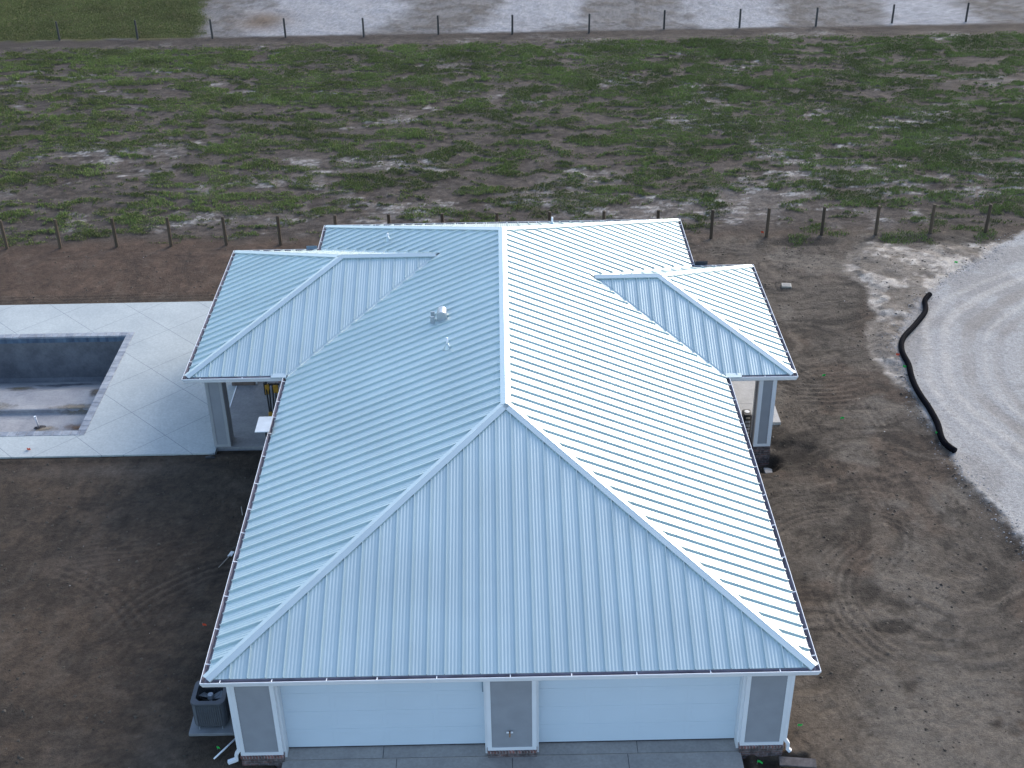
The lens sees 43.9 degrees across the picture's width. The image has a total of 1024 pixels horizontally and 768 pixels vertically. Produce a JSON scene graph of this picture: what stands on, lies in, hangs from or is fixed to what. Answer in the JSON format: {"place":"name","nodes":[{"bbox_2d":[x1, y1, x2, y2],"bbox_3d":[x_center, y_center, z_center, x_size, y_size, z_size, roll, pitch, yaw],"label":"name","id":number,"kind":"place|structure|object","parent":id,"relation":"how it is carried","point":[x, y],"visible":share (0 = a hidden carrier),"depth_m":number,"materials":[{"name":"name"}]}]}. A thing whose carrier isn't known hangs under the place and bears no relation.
{"place":"outdoors","nodes":[
{"label":"outdoors","id":0,"kind":"place"},
{"bbox_2d":[0,0,208,40],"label":"lawn grass","id":1,"kind":"structure","parent":0,"point":[60,24],"depth_m":89.99,"materials":[{"name":"green plant"}]},
{"bbox_2d":[0,0,1023,767],"bbox_3d":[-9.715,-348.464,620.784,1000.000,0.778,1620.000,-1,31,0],"label":"ground","id":2,"kind":"structure","parent":0,"point":[964,346],"depth_m":53.29,"materials":[{"name":"soil"}]},
{"bbox_2d":[0,219,8,248],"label":"fence post","id":3,"kind":"object","parent":2,"relation":"on","point":[4,236],"visible":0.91,"depth_m":56.97,"materials":[{"name":"brown wood"}]},
{"bbox_2d":[53,219,61,248],"bbox_3d":[-20.380,-6.635,57.061,0.150,1.650,0.151,-24,38,-33],"label":"fence post","id":4,"kind":"object","parent":2,"relation":"on","point":[57,234],"visible":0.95,"depth_m":56.94,"materials":[{"name":"brown wood"}]},
{"bbox_2d":[55,21,60,40],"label":"fence post","id":5,"kind":"object","parent":2,"relation":"on","point":[57,29],"visible":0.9,"depth_m":85.16,"materials":[{"name":"grey wood"}]},
{"bbox_2d":[110,218,118,246],"bbox_3d":[-17.838,-6.685,57.075,0.150,1.650,0.151,26,40,38],"label":"fence post","id":6,"kind":"object","parent":2,"relation":"on","point":[114,232],"visible":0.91,"depth_m":56.96,"materials":[{"name":"brown wood"}]},
{"bbox_2d":[0,301,235,458],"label":"pool deck","id":7,"kind":"structure","parent":2,"relation":"on","point":[151,403],"depth_m":46.65,"materials":[{"name":"concrete"}]},
{"bbox_2d":[0,332,134,436],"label":"swimming pool","id":8,"kind":"structure","parent":7,"relation":"in","point":[56,384],"depth_m":50.10,"materials":[{"name":"paint"}]},
{"bbox_2d":[34,416,45,429],"bbox_3d":[-17.433,1.400,46.859,0.522,0.505,0.300,-1,31,0],"label":"drain pipe","id":9,"kind":"object","parent":8,"relation":"on","point":[37,427],"visible":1,"depth_m":46.92,"materials":[{"name":"white plastic"}]},
{"bbox_2d":[134,20,138,39],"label":"fence post","id":10,"kind":"object","parent":2,"relation":"on","point":[137,37],"visible":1,"depth_m":85.17,"materials":[{"name":"grey wood"}]},
{"bbox_2d":[165,217,172,246],"bbox_3d":[-15.384,-6.723,57.074,0.150,1.650,0.151,24,39,36],"label":"fence post","id":11,"kind":"object","parent":2,"relation":"on","point":[169,232],"visible":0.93,"depth_m":56.98,"materials":[{"name":"brown wood"}]},
{"bbox_2d":[205,455,215,458],"bbox_3d":[-10.158,2.464,42.828,0.338,0.138,0.138,-1,31,0],"label":"pipe end","id":12,"kind":"object","parent":2,"relation":"on","point":[210,457],"visible":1,"depth_m":42.77,"materials":[{"name":"black plastic"}]},
{"bbox_2d":[189,715,233,735],"bbox_3d":[-7.443,8.568,32.808,1.520,0.160,1.340,-1,31,0],"label":"equipment pad","id":13,"kind":"object","parent":2,"relation":"on","point":[225,730],"visible":0.24,"depth_m":32.28,"materials":[{"name":"grey concrete"}]},
{"bbox_2d":[190,680,230,728],"bbox_3d":[-7.654,8.175,32.449,0.880,0.891,0.880,-1,31,0],"label":"air conditioner","id":14,"kind":"object","parent":13,"relation":"on","point":[210,706],"visible":0.85,"depth_m":32.16,"materials":[{"name":"grey metal"}]},
{"bbox_2d":[209,19,213,38],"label":"fence post","id":15,"kind":"object","parent":2,"relation":"on","point":[211,30],"visible":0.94,"depth_m":85.16,"materials":[{"name":"grey wood"}]},
{"bbox_2d":[213,738,234,759],"bbox_3d":[-7.167,9.102,31.739,0.044,0.173,0.724,23,39,34],"label":"plastic pipe","id":16,"kind":"object","parent":2,"relation":"on","point":[219,753],"visible":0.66,"depth_m":31.70,"materials":[{"name":"white plastic"}]},
{"bbox_2d":[221,216,227,245],"bbox_3d":[-12.892,-6.750,57.051,0.150,1.650,0.151,5,32,10],"label":"fence post","id":17,"kind":"object","parent":2,"relation":"on","point":[224,231],"visible":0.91,"depth_m":56.92,"materials":[{"name":"brown wood"}]},
{"bbox_2d":[218,551,233,567],"bbox_3d":[-8.555,5.260,38.166,0.169,0.108,0.765,10,33,17],"label":"shovel","id":18,"kind":"object","parent":2,"relation":"on","point":[231,553],"visible":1,"depth_m":38.26,"materials":[{"name":"grey wood"}]},
{"bbox_2d":[276,215,281,244],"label":"fence post","id":19,"kind":"object","parent":2,"relation":"on","point":[279,230],"visible":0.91,"depth_m":56.94,"materials":[{"name":"brown wood"}]},
{"bbox_2d":[283,18,286,37],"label":"fence post","id":20,"kind":"object","parent":2,"relation":"on","point":[285,35],"visible":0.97,"depth_m":85.14,"materials":[{"name":"grey wood"}]},
{"bbox_2d":[333,214,336,224],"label":"fence post","id":21,"kind":"object","parent":2,"relation":"on","point":[334,219],"visible":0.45,"depth_m":56.69,"materials":[{"name":"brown wood"}]},
{"bbox_2d":[362,18,364,36],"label":"fence post","id":22,"kind":"object","parent":2,"relation":"on","point":[363,27],"visible":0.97,"depth_m":84.89,"materials":[{"name":"grey wood"}]},
{"bbox_2d":[387,213,390,223],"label":"fence post","id":23,"kind":"object","parent":2,"relation":"on","point":[388,218],"visible":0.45,"depth_m":56.69,"materials":[{"name":"brown wood"}]},
{"bbox_2d":[437,15,439,34],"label":"fence post","id":24,"kind":"object","parent":2,"relation":"on","point":[438,33],"visible":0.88,"depth_m":85.17,"materials":[{"name":"grey wood"}]},
{"bbox_2d":[440,213,443,222],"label":"fence post","id":25,"kind":"object","parent":2,"relation":"on","point":[442,217],"visible":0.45,"depth_m":56.66,"materials":[{"name":"brown wood"}]},
{"bbox_2d":[495,212,498,221],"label":"fence post","id":26,"kind":"object","parent":2,"relation":"on","point":[496,217],"visible":0.45,"depth_m":56.67,"materials":[{"name":"brown wood"}]},
{"bbox_2d":[181,217,820,767],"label":"house","id":27,"kind":"structure","parent":2,"relation":"on","point":[507,497],"depth_m":32.66,"materials":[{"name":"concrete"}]},
{"bbox_2d":[232,382,255,385],"bbox_3d":[-9.867,-0.093,46.779,0.840,0.160,0.300,-1,31,0],"label":"timber crate","id":28,"kind":"object","parent":27,"relation":"on","point":[241,383],"visible":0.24,"depth_m":46.65,"materials":[{"name":"wood"}]},
{"bbox_2d":[255,416,272,436],"bbox_3d":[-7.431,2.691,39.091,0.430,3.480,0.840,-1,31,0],"label":"table","id":29,"kind":"object","parent":27,"relation":"on","point":[263,424],"visible":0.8,"depth_m":38.17,"materials":[{"name":"white plastic"}]},
{"bbox_2d":[263,382,278,415],"bbox_3d":[-8.437,0.413,44.694,0.540,1.432,0.410,-1,31,0],"label":"saw stand","id":30,"kind":"object","parent":27,"relation":"on","point":[275,389],"visible":0.86,"depth_m":44.68,"materials":[{"name":"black metal"}]},
{"bbox_2d":[280,682,484,747],"bbox_3d":[-3.125,7.965,31.068,4.980,2.472,0.069,-1,31,0],"label":"garage door","id":31,"kind":"structure","parent":27,"relation":"in","point":[451,713],"depth_m":31.12,"materials":[{"name":"paint"}]},
{"bbox_2d":[539,677,740,742],"bbox_3d":[3.084,7.847,31.099,4.960,2.472,0.069,-1,31,0],"label":"garage door","id":32,"kind":"structure","parent":27,"relation":"in","point":[699,708],"depth_m":31.14,"materials":[{"name":"paint"}]},
{"bbox_2d":[0,231,1020,767],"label":"soil clods","id":33,"kind":"object","parent":2,"relation":"on","point":[768,495],"visible":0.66,"depth_m":38.55,"materials":[{"name":"brown soil"}]},
{"bbox_2d":[0,30,1023,246],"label":"field grass","id":34,"kind":"structure","parent":2,"relation":"on","point":[455,51],"depth_m":71.20,"materials":[{"name":"green plant"}]},
{"bbox_2d":[511,15,512,33],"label":"fence post","id":35,"kind":"object","parent":2,"relation":"on","point":[511,24],"visible":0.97,"depth_m":85.03,"materials":[{"name":"grey wood"}]},
{"bbox_2d":[548,211,550,220],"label":"fence post","id":36,"kind":"object","parent":2,"relation":"on","point":[549,215],"visible":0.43,"depth_m":56.65,"materials":[{"name":"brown wood"}]},
{"bbox_2d":[588,13,589,32],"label":"fence post","id":37,"kind":"object","parent":2,"relation":"on","point":[589,23],"visible":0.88,"depth_m":85.03,"materials":[{"name":"grey wood"}]},
{"bbox_2d":[602,210,605,219],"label":"fence post","id":38,"kind":"object","parent":2,"relation":"on","point":[603,214],"visible":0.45,"depth_m":56.64,"materials":[{"name":"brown wood"}]},
{"bbox_2d":[663,10,665,28],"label":"fence post","id":39,"kind":"object","parent":2,"relation":"on","point":[664,19],"visible":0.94,"depth_m":85.53,"materials":[{"name":"grey wood"}]},
{"bbox_2d":[709,209,713,238],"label":"fence post","id":40,"kind":"object","parent":2,"relation":"on","point":[711,224],"visible":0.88,"depth_m":56.87,"materials":[{"name":"brown wood"}]},
{"bbox_2d":[738,9,741,27],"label":"fence post","id":41,"kind":"object","parent":2,"relation":"on","point":[739,25],"visible":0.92,"depth_m":85.55,"materials":[{"name":"grey wood"}]},
{"bbox_2d":[742,409,751,436],"bbox_3d":[7.915,1.474,43.056,0.280,1.262,0.392,-1,31,0],"label":"tower speaker","id":42,"kind":"object","parent":2,"relation":"on","point":[747,416],"visible":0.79,"depth_m":42.73},
{"bbox_2d":[763,468,771,473],"bbox_3d":[8.620,2.954,42.664,0.330,0.160,0.320,-1,31,0],"label":"concrete lump","id":43,"kind":"object","parent":2,"relation":"on","point":[767,470],"visible":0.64,"depth_m":42.60,"materials":[{"name":"white concrete"}]},
{"bbox_2d":[765,207,770,237],"bbox_3d":[11.475,-7.139,57.050,0.150,1.650,0.151,-8,33,-12],"label":"fence post","id":44,"kind":"object","parent":2,"relation":"on","point":[767,222],"visible":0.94,"depth_m":56.94,"materials":[{"name":"brown wood"}]},
{"bbox_2d":[781,283,791,287],"bbox_3d":[11.469,-4.113,53.127,0.400,0.096,0.340,2,31,6],"label":"utility cover","id":45,"kind":"object","parent":2,"relation":"on","point":[785,285],"visible":1,"depth_m":53.03,"materials":[{"name":"plastic"}]},
{"bbox_2d":[779,756,816,767],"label":"plank","id":46,"kind":"object","parent":2,"relation":"on","point":[797,762],"visible":1,"depth_m":31.17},
{"bbox_2d":[815,7,818,26],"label":"fence post","id":47,"kind":"object","parent":2,"relation":"on","point":[817,10],"visible":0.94,"depth_m":85.58,"materials":[{"name":"grey wood"}]},
{"bbox_2d":[820,206,825,235],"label":"fence post","id":48,"kind":"object","parent":2,"relation":"on","point":[823,221],"visible":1,"depth_m":56.97,"materials":[{"name":"brown wood"}]},
{"bbox_2d":[874,205,880,234],"bbox_3d":[16.398,-7.237,57.081,0.150,1.650,0.151,-1,31,1],"label":"fence post","id":49,"kind":"object","parent":2,"relation":"on","point":[877,220],"visible":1,"depth_m":56.95,"materials":[{"name":"brown wood"}]},
{"bbox_2d":[786,222,997,249],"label":"grass","id":50,"kind":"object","parent":2,"relation":"on","point":[905,237],"visible":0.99,"depth_m":57.27,"materials":[{"name":"green plant"}]},
{"bbox_2d":[891,4,894,22],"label":"fence post","id":51,"kind":"object","parent":2,"relation":"on","point":[893,11],"visible":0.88,"depth_m":85.94,"materials":[{"name":"grey wood"}]},
{"bbox_2d":[898,292,956,452],"bbox_3d":[15.251,-0.794,47.323,1.573,0.286,11.683,5,32,10],"label":"drain hose","id":52,"kind":"object","parent":2,"relation":"on","point":[945,443],"visible":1,"depth_m":46.22,"materials":[{"name":"black plastic"}]},
{"bbox_2d":[928,204,935,233],"bbox_3d":[18.877,-7.311,57.139,0.150,1.650,0.151,-27,39,-36],"label":"fence post","id":53,"kind":"object","parent":2,"relation":"on","point":[932,219],"visible":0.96,"depth_m":57.02,"materials":[{"name":"brown wood"}]},
{"bbox_2d":[882,230,1023,571],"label":"edge gravel","id":54,"kind":"structure","parent":2,"relation":"on","point":[931,405],"depth_m":45.28,"materials":[{"name":"grey gravel"}]},
{"bbox_2d":[965,2,969,21],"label":"fence post","id":55,"kind":"object","parent":2,"relation":"on","point":[967,10],"visible":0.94,"depth_m":86.13,"materials":[{"name":"grey wood"}]},
{"bbox_2d":[983,204,991,232],"bbox_3d":[21.352,-7.313,57.077,0.151,1.650,0.150,-12,33,-18],"label":"fence post","id":56,"kind":"object","parent":2,"relation":"on","point":[987,218],"visible":0.91,"depth_m":56.96,"materials":[{"name":"brown wood"}]},
{"bbox_2d":[282,752,743,767],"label":"driveway","id":57,"kind":"structure","parent":0,"point":[699,760],"depth_m":31.22,"materials":[{"name":"concrete"}]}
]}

